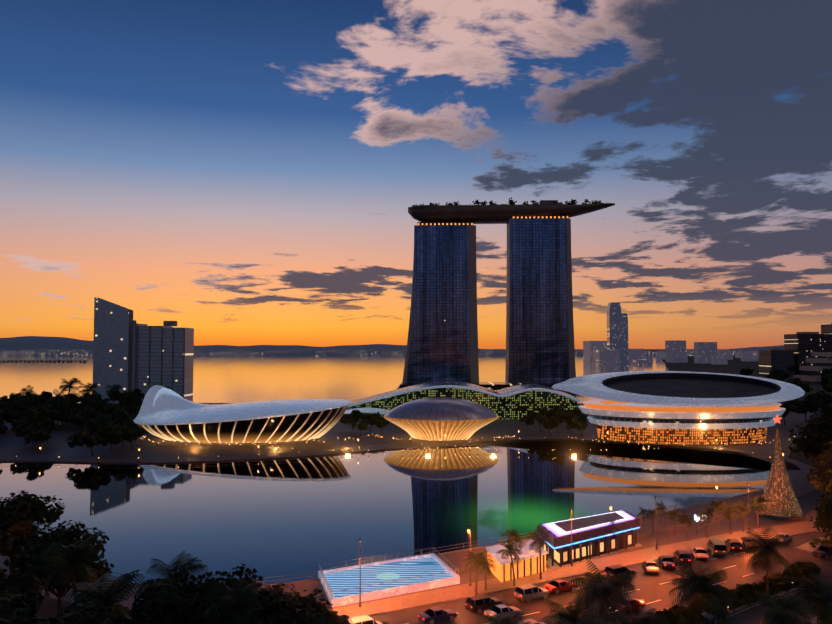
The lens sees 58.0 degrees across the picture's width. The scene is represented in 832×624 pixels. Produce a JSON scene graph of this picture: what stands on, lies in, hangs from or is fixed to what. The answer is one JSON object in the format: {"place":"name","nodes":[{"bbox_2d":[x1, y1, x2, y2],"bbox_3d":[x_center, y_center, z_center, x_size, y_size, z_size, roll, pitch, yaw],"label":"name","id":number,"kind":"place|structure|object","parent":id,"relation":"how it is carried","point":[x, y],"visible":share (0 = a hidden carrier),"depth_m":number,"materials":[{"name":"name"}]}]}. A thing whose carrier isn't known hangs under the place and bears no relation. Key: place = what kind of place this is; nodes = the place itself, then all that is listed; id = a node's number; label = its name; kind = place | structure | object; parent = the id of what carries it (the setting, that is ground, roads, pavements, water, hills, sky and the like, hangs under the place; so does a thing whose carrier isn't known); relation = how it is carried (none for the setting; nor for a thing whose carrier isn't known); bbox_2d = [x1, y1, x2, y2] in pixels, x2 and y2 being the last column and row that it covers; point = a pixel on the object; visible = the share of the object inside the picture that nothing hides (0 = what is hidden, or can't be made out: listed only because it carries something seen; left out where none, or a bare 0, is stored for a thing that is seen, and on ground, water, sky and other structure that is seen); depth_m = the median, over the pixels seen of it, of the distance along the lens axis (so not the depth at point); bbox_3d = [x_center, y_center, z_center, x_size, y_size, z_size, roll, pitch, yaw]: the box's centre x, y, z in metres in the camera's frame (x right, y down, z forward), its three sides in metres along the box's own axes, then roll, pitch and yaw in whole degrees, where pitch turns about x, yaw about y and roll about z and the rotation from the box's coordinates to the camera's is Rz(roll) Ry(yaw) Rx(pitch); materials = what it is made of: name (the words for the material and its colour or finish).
{"place":"outdoors","nodes":[
{"label":"outdoors","id":0,"kind":"place"},
{"bbox_2d":[0,356,668,402],"bbox_3d":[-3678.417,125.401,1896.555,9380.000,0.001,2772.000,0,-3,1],"label":"bay water","id":1,"kind":"structure","parent":0,"point":[228,379],"depth_m":949.72,"materials":[{"name":"orange liquid"}]},
{"bbox_2d":[0,444,770,586],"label":"lagoon water","id":2,"kind":"structure","parent":0,"point":[274,518],"depth_m":163.54,"materials":[{"name":"liquid"}]},
{"bbox_2d":[0,336,783,355],"bbox_3d":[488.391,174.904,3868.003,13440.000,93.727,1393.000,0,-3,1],"label":"shore hills","id":3,"kind":"structure","parent":0,"point":[36,346],"depth_m":3325.15,"materials":[{"name":"grey"}]},
{"bbox_2d":[0,403,813,470],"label":"ground","id":4,"kind":"structure","parent":0,"point":[336,435],"depth_m":250.37,"materials":[{"name":"plant"}]},
{"bbox_2d":[11,412,53,444],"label":"tree","id":5,"kind":"object","parent":4,"relation":"on","point":[35,418],"visible":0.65,"depth_m":251.58,"materials":[{"name":"green plant"}]},
{"bbox_2d":[65,420,111,455],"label":"tree","id":6,"kind":"object","parent":4,"relation":"on","point":[88,435],"visible":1,"depth_m":224.14,"materials":[{"name":"green plant"}]},
{"bbox_2d":[97,424,127,450],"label":"tree","id":7,"kind":"object","parent":4,"relation":"on","point":[115,437],"visible":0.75,"depth_m":233.11,"materials":[{"name":"green plant"}]},
{"bbox_2d":[115,423,144,450],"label":"tree","id":8,"kind":"object","parent":4,"relation":"on","point":[134,432],"visible":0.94,"depth_m":236.16,"materials":[{"name":"green plant"}]},
{"bbox_2d":[142,404,347,444],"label":"building facade","id":9,"kind":"object","parent":4,"relation":"on","point":[312,426],"visible":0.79,"depth_m":252.80,"materials":[{"name":"beige glass"}]},
{"bbox_2d":[133,385,351,424],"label":"curved roof","id":10,"kind":"structure","parent":9,"relation":"on","point":[162,405],"depth_m":262.19,"materials":[{"name":"metal"}]},
{"bbox_2d":[344,408,389,418],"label":"canopy roof","id":11,"kind":"structure","parent":4,"relation":"on","point":[371,410],"depth_m":333.46,"materials":[{"name":"metal"}]},
{"bbox_2d":[384,397,497,440],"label":"pavilion","id":12,"kind":"structure","parent":4,"relation":"on","point":[435,418],"depth_m":261.90,"materials":[{"name":"brown"}]},
{"bbox_2d":[578,400,785,444],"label":"round building facade","id":13,"kind":"structure","parent":4,"relation":"on","point":[655,424],"depth_m":253.51,"materials":[{"name":"brown"}]},
{"bbox_2d":[552,371,804,406],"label":"stadium roof","id":14,"kind":"structure","parent":13,"relation":"on","point":[686,388],"depth_m":269.99,"materials":[{"name":"grey"}]},
{"bbox_2d":[784,394,825,421],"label":"tree","id":15,"kind":"object","parent":4,"relation":"on","point":[811,403],"visible":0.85,"depth_m":328.88,"materials":[{"name":"green plant"}]},
{"bbox_2d":[26,349,831,623],"bbox_3d":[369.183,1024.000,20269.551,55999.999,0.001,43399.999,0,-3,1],"label":"ground","id":16,"kind":"structure","parent":0,"point":[733,366],"depth_m":1029.63,"materials":[{"name":"plant"}]},
{"bbox_2d":[0,574,47,623],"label":"tree","id":17,"kind":"object","parent":16,"relation":"on","point":[7,605],"visible":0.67,"depth_m":61.94,"materials":[{"name":"green plant"}]},
{"bbox_2d":[0,564,49,621],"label":"tree","id":18,"kind":"object","parent":16,"relation":"on","point":[28,580],"visible":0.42,"depth_m":72.38,"materials":[{"name":"green plant"}]},
{"bbox_2d":[0,490,65,575],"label":"tree","id":19,"kind":"object","parent":16,"relation":"on","point":[20,513],"visible":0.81,"depth_m":101.37,"materials":[{"name":"green plant"}]},
{"bbox_2d":[23,423,52,446],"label":"tree","id":20,"kind":"object","parent":16,"relation":"on","point":[39,433],"visible":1,"depth_m":240.93,"materials":[{"name":"green plant"}]},
{"bbox_2d":[30,391,52,405],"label":"tree","id":21,"kind":"object","parent":16,"relation":"on","point":[44,396],"visible":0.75,"depth_m":378.63,"materials":[{"name":"green plant"}]},
{"bbox_2d":[47,405,68,428],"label":"tree","id":22,"kind":"object","parent":16,"relation":"on","point":[60,412],"visible":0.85,"depth_m":299.94,"materials":[{"name":"green plant"}]},
{"bbox_2d":[3,520,114,619],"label":"tree","id":23,"kind":"object","parent":16,"relation":"on","point":[44,541],"visible":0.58,"depth_m":87.13,"materials":[{"name":"green plant"}]},
{"bbox_2d":[39,532,100,617],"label":"palm","id":24,"kind":"object","parent":16,"relation":"on","point":[70,559],"visible":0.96,"depth_m":79.86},
{"bbox_2d":[59,377,80,395],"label":"palm","id":25,"kind":"object","parent":16,"relation":"on","point":[69,386],"visible":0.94,"depth_m":365.11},
{"bbox_2d":[41,598,129,623],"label":"tree","id":26,"kind":"object","parent":16,"relation":"on","point":[94,615],"visible":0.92,"depth_m":54.55,"materials":[{"name":"green plant"}]},
{"bbox_2d":[78,383,99,398],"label":"palm","id":27,"kind":"object","parent":16,"relation":"on","point":[88,389],"visible":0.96,"depth_m":350.60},
{"bbox_2d":[61,570,146,621],"bbox_3d":[-26.875,28.946,64.770,7.212,13.724,7.958,0,-3,7],"label":"palm","id":28,"kind":"object","parent":16,"relation":"on","point":[114,589],"visible":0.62,"depth_m":64.45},
{"bbox_2d":[113,408,138,422],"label":"tree","id":29,"kind":"object","parent":16,"relation":"on","point":[121,413],"visible":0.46,"depth_m":289.49,"materials":[{"name":"green plant"}]},
{"bbox_2d":[93,297,193,404],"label":"residential block","id":30,"kind":"structure","parent":16,"relation":"on","point":[130,353],"depth_m":433.78,"materials":[{"name":"concrete"}]},
{"bbox_2d":[143,551,208,604],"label":"palm","id":31,"kind":"object","parent":16,"relation":"on","point":[180,567],"visible":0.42,"depth_m":77.41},
{"bbox_2d":[120,569,245,623],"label":"tree","id":32,"kind":"object","parent":16,"relation":"on","point":[161,608],"visible":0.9,"depth_m":66.12,"materials":[{"name":"green plant"}]},
{"bbox_2d":[199,576,278,623],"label":"palm","id":33,"kind":"object","parent":16,"relation":"on","point":[239,611],"visible":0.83,"depth_m":66.48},
{"bbox_2d":[183,563,299,623],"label":"tree","id":34,"kind":"object","parent":16,"relation":"on","point":[228,580],"visible":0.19,"depth_m":70.19,"materials":[{"name":"green plant"}]},
{"bbox_2d":[236,588,348,623],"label":"tree","id":35,"kind":"object","parent":16,"relation":"on","point":[309,603],"visible":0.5,"depth_m":64.28,"materials":[{"name":"green plant"}]},
{"bbox_2d":[340,409,364,429],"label":"tree","id":36,"kind":"object","parent":16,"relation":"on","point":[354,416],"visible":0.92,"depth_m":297.77,"materials":[{"name":"green plant"}]},
{"bbox_2d":[0,442,818,611],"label":"promenade","id":37,"kind":"structure","parent":16,"relation":"on","point":[802,487],"depth_m":150.73,"materials":[{"name":"concrete"}]},
{"bbox_2d":[0,437,771,587],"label":"promenade railing","id":38,"kind":"object","parent":37,"relation":"on","point":[463,549],"visible":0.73,"depth_m":162.80,"materials":[{"name":"metal"}]},
{"bbox_2d":[348,381,579,418],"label":"wave roof hall","id":39,"kind":"structure","parent":16,"relation":"on","point":[517,401],"depth_m":345.16,"materials":[{"name":"plant"}]},
{"bbox_2d":[496,536,521,585],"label":"palm","id":40,"kind":"object","parent":16,"relation":"on","point":[511,549],"visible":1,"depth_m":102.86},
{"bbox_2d":[486,539,546,581],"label":"kiosk shop","id":41,"kind":"structure","parent":16,"relation":"on","point":[527,566],"depth_m":107.76,"materials":[{"name":"brown"}]},
{"bbox_2d":[526,407,550,431],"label":"tree","id":42,"kind":"object","parent":16,"relation":"on","point":[543,410],"visible":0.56,"depth_m":290.16,"materials":[{"name":"green plant"}]},
{"bbox_2d":[526,526,552,578],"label":"palm","id":43,"kind":"object","parent":16,"relation":"on","point":[539,538],"visible":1,"depth_m":105.64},
{"bbox_2d":[537,413,559,436],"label":"tree","id":44,"kind":"object","parent":16,"relation":"on","point":[549,423],"visible":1,"depth_m":272.49,"materials":[{"name":"green plant"}]},
{"bbox_2d":[547,406,565,433],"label":"tree","id":45,"kind":"object","parent":16,"relation":"on","point":[558,412],"visible":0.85,"depth_m":281.90,"materials":[{"name":"green plant"}]},
{"bbox_2d":[564,413,591,436],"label":"tree","id":46,"kind":"object","parent":16,"relation":"on","point":[579,421],"visible":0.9,"depth_m":274.53,"materials":[{"name":"green plant"}]},
{"bbox_2d":[607,302,628,361],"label":"skyscraper","id":47,"kind":"structure","parent":16,"relation":"on","point":[617,328],"depth_m":1812.38,"materials":[{"name":"grey glass"}]},
{"bbox_2d":[583,341,686,360],"bbox_3d":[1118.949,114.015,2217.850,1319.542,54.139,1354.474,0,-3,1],"label":"distant city blocks","id":48,"kind":"structure","parent":16,"relation":"on","point":[589,347],"depth_m":2052.25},
{"bbox_2d":[593,349,758,364],"bbox_3d":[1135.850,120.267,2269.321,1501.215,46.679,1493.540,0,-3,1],"label":"distant city blocks","id":49,"kind":"structure","parent":16,"relation":"on","point":[612,357],"depth_m":1555.66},
{"bbox_2d":[632,340,758,364],"bbox_3d":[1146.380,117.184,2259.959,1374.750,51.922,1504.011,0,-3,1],"label":"distant city blocks","id":50,"kind":"structure","parent":16,"relation":"on","point":[675,351],"depth_m":1679.69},
{"bbox_2d":[697,506,719,537],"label":"palm","id":51,"kind":"object","parent":16,"relation":"on","point":[708,512],"visible":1,"depth_m":129.00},
{"bbox_2d":[718,503,738,533],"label":"palm","id":52,"kind":"object","parent":16,"relation":"on","point":[729,510],"visible":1,"depth_m":131.45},
{"bbox_2d":[734,499,749,531],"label":"palm","id":53,"kind":"object","parent":16,"relation":"on","point":[741,507],"visible":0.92,"depth_m":133.47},
{"bbox_2d":[749,495,768,528],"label":"palm","id":54,"kind":"object","parent":16,"relation":"on","point":[757,503],"visible":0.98,"depth_m":135.77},
{"bbox_2d":[763,369,789,380],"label":"tree","id":55,"kind":"object","parent":16,"relation":"on","point":[774,375],"visible":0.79,"depth_m":585.38,"materials":[{"name":"green plant"}]},
{"bbox_2d":[778,402,799,424],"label":"tree","id":56,"kind":"object","parent":16,"relation":"on","point":[794,408],"visible":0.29,"depth_m":313.88,"materials":[{"name":"green plant"}]},
{"bbox_2d":[758,322,831,380],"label":"buildings","id":57,"kind":"structure","parent":16,"relation":"on","point":[811,352],"depth_m":933.86,"materials":[{"name":"black concrete"}]},
{"bbox_2d":[786,378,812,399],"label":"tree","id":58,"kind":"object","parent":16,"relation":"on","point":[805,387],"visible":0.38,"depth_m":464.88,"materials":[{"name":"green plant"}]},
{"bbox_2d":[788,413,831,461],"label":"tree","id":59,"kind":"object","parent":16,"relation":"on","point":[817,426],"visible":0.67,"depth_m":178.02,"materials":[{"name":"green plant"}]},
{"bbox_2d":[808,446,831,491],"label":"tree","id":60,"kind":"object","parent":16,"relation":"on","point":[818,467],"visible":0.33,"depth_m":144.19,"materials":[{"name":"green plant"}]},
{"bbox_2d":[821,374,831,392],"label":"tree","id":61,"kind":"object","parent":16,"relation":"on","point":[826,382],"visible":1,"depth_m":482.55,"materials":[{"name":"green plant"}]},
{"bbox_2d":[412,197,602,207],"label":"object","id":62,"kind":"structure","parent":0,"point":[541,202],"depth_m":610.25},
{"bbox_2d":[295,491,831,611],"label":"promenade paving","id":63,"kind":"structure","parent":0,"point":[808,505],"depth_m":134.71,"materials":[{"name":"stone"}]},
{"bbox_2d":[318,547,459,606],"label":"swimming pool","id":64,"kind":"structure","parent":63,"relation":"on","point":[393,577],"depth_m":104.32,"materials":[{"name":"blue"}]},
{"bbox_2d":[502,529,527,548],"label":"palm","id":65,"kind":"object","parent":63,"relation":"on","point":[514,535],"visible":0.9,"depth_m":110.10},
{"bbox_2d":[537,510,641,569],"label":"pavilion building","id":66,"kind":"structure","parent":63,"relation":"on","point":[594,537],"depth_m":117.53,"materials":[{"name":"blue"}]},
{"bbox_2d":[755,414,804,519],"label":"christmas tree","id":67,"kind":"object","parent":63,"relation":"on","point":[779,495],"visible":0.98,"depth_m":146.02,"materials":[{"name":"glowing string lights"},{"name":"metal frame"},{"name":"red glowing star"}]},
{"bbox_2d":[805,449,831,493],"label":"tree","id":68,"kind":"object","parent":63,"relation":"on","point":[823,483],"visible":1,"depth_m":130.74,"materials":[{"name":"green plant"}]},
{"bbox_2d":[813,415,831,452],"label":"tree","id":69,"kind":"object","parent":63,"relation":"on","point":[825,443],"visible":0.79,"depth_m":172.99,"materials":[{"name":"green plant"}]},
{"bbox_2d":[328,520,820,617],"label":"sidewalk","id":70,"kind":"structure","parent":0,"point":[376,606],"depth_m":108.49,"materials":[{"name":"concrete"}]},
{"bbox_2d":[465,551,492,595],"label":"palm","id":71,"kind":"object","parent":70,"relation":"on","point":[473,557],"visible":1,"depth_m":98.42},
{"bbox_2d":[370,531,831,623],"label":"road asphalt","id":72,"kind":"structure","parent":0,"point":[651,587],"depth_m":100.07,"materials":[{"name":"asphalt"}]},
{"bbox_2d":[102,613,145,623],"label":"tree","id":73,"kind":"object","parent":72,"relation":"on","point":[125,618],"visible":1,"depth_m":44.62,"materials":[{"name":"green plant"}]},
{"bbox_2d":[288,610,388,623],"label":"tree","id":74,"kind":"object","parent":72,"relation":"on","point":[302,619],"visible":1,"depth_m":56.27,"materials":[{"name":"green plant"}]},
{"bbox_2d":[348,615,381,623],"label":"car","id":75,"kind":"object","parent":72,"relation":"on","point":[365,619],"visible":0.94,"depth_m":84.98,"materials":[{"name":"white paint"}]},
{"bbox_2d":[418,607,456,623],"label":"sedan car","id":76,"kind":"object","parent":72,"relation":"on","point":[432,615],"visible":1,"depth_m":89.33,"materials":[{"name":"grey paint"}]},
{"bbox_2d":[465,594,502,613],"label":"suv","id":77,"kind":"object","parent":72,"relation":"on","point":[478,604],"visible":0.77,"depth_m":92.91,"materials":[{"name":"grey paint"}]},
{"bbox_2d":[484,604,521,621],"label":"sedan car","id":78,"kind":"object","parent":72,"relation":"on","point":[499,612],"visible":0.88,"depth_m":90.39,"materials":[{"name":"white paint"}]},
{"bbox_2d":[487,614,531,623],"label":"tree","id":79,"kind":"object","parent":72,"relation":"on","point":[498,622],"visible":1,"depth_m":69.02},
{"bbox_2d":[514,584,549,602],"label":"suv","id":80,"kind":"object","parent":72,"relation":"on","point":[527,593],"visible":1,"depth_m":97.05,"materials":[{"name":"grey paint"}]},
{"bbox_2d":[544,579,577,594],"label":"sedan car","id":81,"kind":"object","parent":72,"relation":"on","point":[557,586],"visible":0.88,"depth_m":100.16,"materials":[{"name":"red paint"}]},
{"bbox_2d":[542,596,605,623],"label":"tree","id":82,"kind":"object","parent":72,"relation":"on","point":[572,616],"visible":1,"depth_m":71.83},
{"bbox_2d":[351,529,826,617],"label":"sidewalk kerb","id":83,"kind":"structure","parent":72,"relation":"on","point":[393,610],"depth_m":101.26,"materials":[{"name":"concrete"}]},
{"bbox_2d":[567,557,642,623],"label":"tree","id":84,"kind":"object","parent":72,"relation":"on","point":[607,595],"visible":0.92,"depth_m":76.47,"materials":[{"name":"plant"}]},
{"bbox_2d":[604,564,635,577],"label":"suv","id":85,"kind":"object","parent":72,"relation":"on","point":[616,569],"visible":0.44,"depth_m":106.17,"materials":[{"name":"black paint"}]},
{"bbox_2d":[609,597,644,613],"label":"sedan car","id":86,"kind":"object","parent":72,"relation":"on","point":[638,604],"visible":0.6,"depth_m":93.08,"materials":[{"name":"red paint"}]},
{"bbox_2d":[605,608,666,623],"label":"tree","id":87,"kind":"object","parent":72,"relation":"on","point":[625,619],"visible":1,"depth_m":69.67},
{"bbox_2d":[642,560,658,573],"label":"sedan car","id":88,"kind":"object","parent":72,"relation":"on","point":[649,566],"visible":0.98,"depth_m":108.76,"materials":[{"name":"grey paint"}]},
{"bbox_2d":[658,555,674,568],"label":"sedan car","id":89,"kind":"object","parent":72,"relation":"on","point":[665,561],"visible":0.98,"depth_m":111.35,"materials":[{"name":"blue paint"}]},
{"bbox_2d":[674,550,691,564],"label":"suv","id":90,"kind":"object","parent":72,"relation":"on","point":[684,556],"visible":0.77,"depth_m":113.10,"materials":[{"name":"grey paint"}]},
{"bbox_2d":[691,547,707,559],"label":"sedan car","id":91,"kind":"object","parent":72,"relation":"on","point":[699,553],"visible":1,"depth_m":115.98,"materials":[{"name":"white paint"}]},
{"bbox_2d":[669,555,735,623],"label":"tree","id":92,"kind":"object","parent":72,"relation":"on","point":[699,588],"visible":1,"depth_m":78.15,"materials":[{"name":"plant"}]},
{"bbox_2d":[707,539,726,555],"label":"van","id":93,"kind":"object","parent":72,"relation":"on","point":[716,547],"visible":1,"depth_m":117.65,"materials":[{"name":"teal paint"}]},
{"bbox_2d":[724,538,742,551],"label":"car","id":94,"kind":"object","parent":72,"relation":"on","point":[733,544],"visible":0.92,"depth_m":119.90,"materials":[{"name":"black paint"}]},
{"bbox_2d":[700,585,803,623],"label":"median kerb","id":95,"kind":"structure","parent":72,"relation":"on","point":[746,605],"depth_m":95.68,"materials":[{"name":"concrete"}]},
{"bbox_2d":[682,585,794,623],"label":"median soil","id":96,"kind":"structure","parent":95,"relation":"on","point":[739,604],"depth_m":94.91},
{"bbox_2d":[623,561,821,623],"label":"median shrubs","id":97,"kind":"object","parent":96,"relation":"on","point":[779,583],"visible":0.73,"depth_m":98.93,"materials":[{"name":"green plant"}]},
{"bbox_2d":[740,521,791,597],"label":"tree","id":98,"kind":"object","parent":72,"relation":"on","point":[763,547],"visible":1,"depth_m":96.75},
{"bbox_2d":[754,589,816,623],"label":"tree","id":99,"kind":"object","parent":72,"relation":"on","point":[784,610],"visible":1,"depth_m":76.09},
{"bbox_2d":[790,573,831,623],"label":"tree","id":100,"kind":"object","parent":72,"relation":"on","point":[817,594],"visible":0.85,"depth_m":81.14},
{"bbox_2d":[795,532,831,557],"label":"verge","id":101,"kind":"structure","parent":72,"relation":"on","point":[813,545],"depth_m":122.67,"materials":[{"name":"concrete"}]},
{"bbox_2d":[796,604,831,623],"bbox_3d":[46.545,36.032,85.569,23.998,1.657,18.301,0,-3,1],"label":"tree","id":102,"kind":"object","parent":72,"relation":"on","point":[823,620],"visible":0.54,"depth_m":89.07,"materials":[{"name":"plant"}]},
{"bbox_2d":[810,497,831,533],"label":"tree","id":103,"kind":"object","parent":72,"relation":"on","point":[823,522],"visible":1,"depth_m":101.90,"materials":[{"name":"green plant"}]},
{"bbox_2d":[812,544,831,559],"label":"car","id":104,"kind":"object","parent":72,"relation":"on","point":[824,551],"visible":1,"depth_m":116.65,"materials":[{"name":"black paint"}]},
{"label":"island tower","id":105,"kind":"structure","parent":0},
{"bbox_2d":[402,225,478,382],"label":"tower","id":106,"kind":"structure","parent":105,"relation":"on","point":[442,342],"depth_m":600.95,"materials":[{"name":"blue glass"}]},
{"bbox_2d":[417,215,568,224],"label":"tower crowns","id":107,"kind":"object","parent":106,"relation":"on","point":[471,223],"visible":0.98,"depth_m":605.46,"materials":[{"name":"concrete"}]},
{"bbox_2d":[408,203,614,223],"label":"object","id":108,"kind":"structure","parent":107,"relation":"on","point":[489,214],"depth_m":604.73,"materials":[{"name":"metal"}]},
{"bbox_2d":[400,382,562,390],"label":"tower podium","id":109,"kind":"object","parent":105,"relation":"on","point":[495,385],"visible":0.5,"depth_m":583.68,"materials":[{"name":"grey glass"}]},
{"bbox_2d":[505,218,575,383],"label":"tower","id":110,"kind":"structure","parent":105,"relation":"on","point":[540,348],"depth_m":599.95,"materials":[{"name":"blue glass"}]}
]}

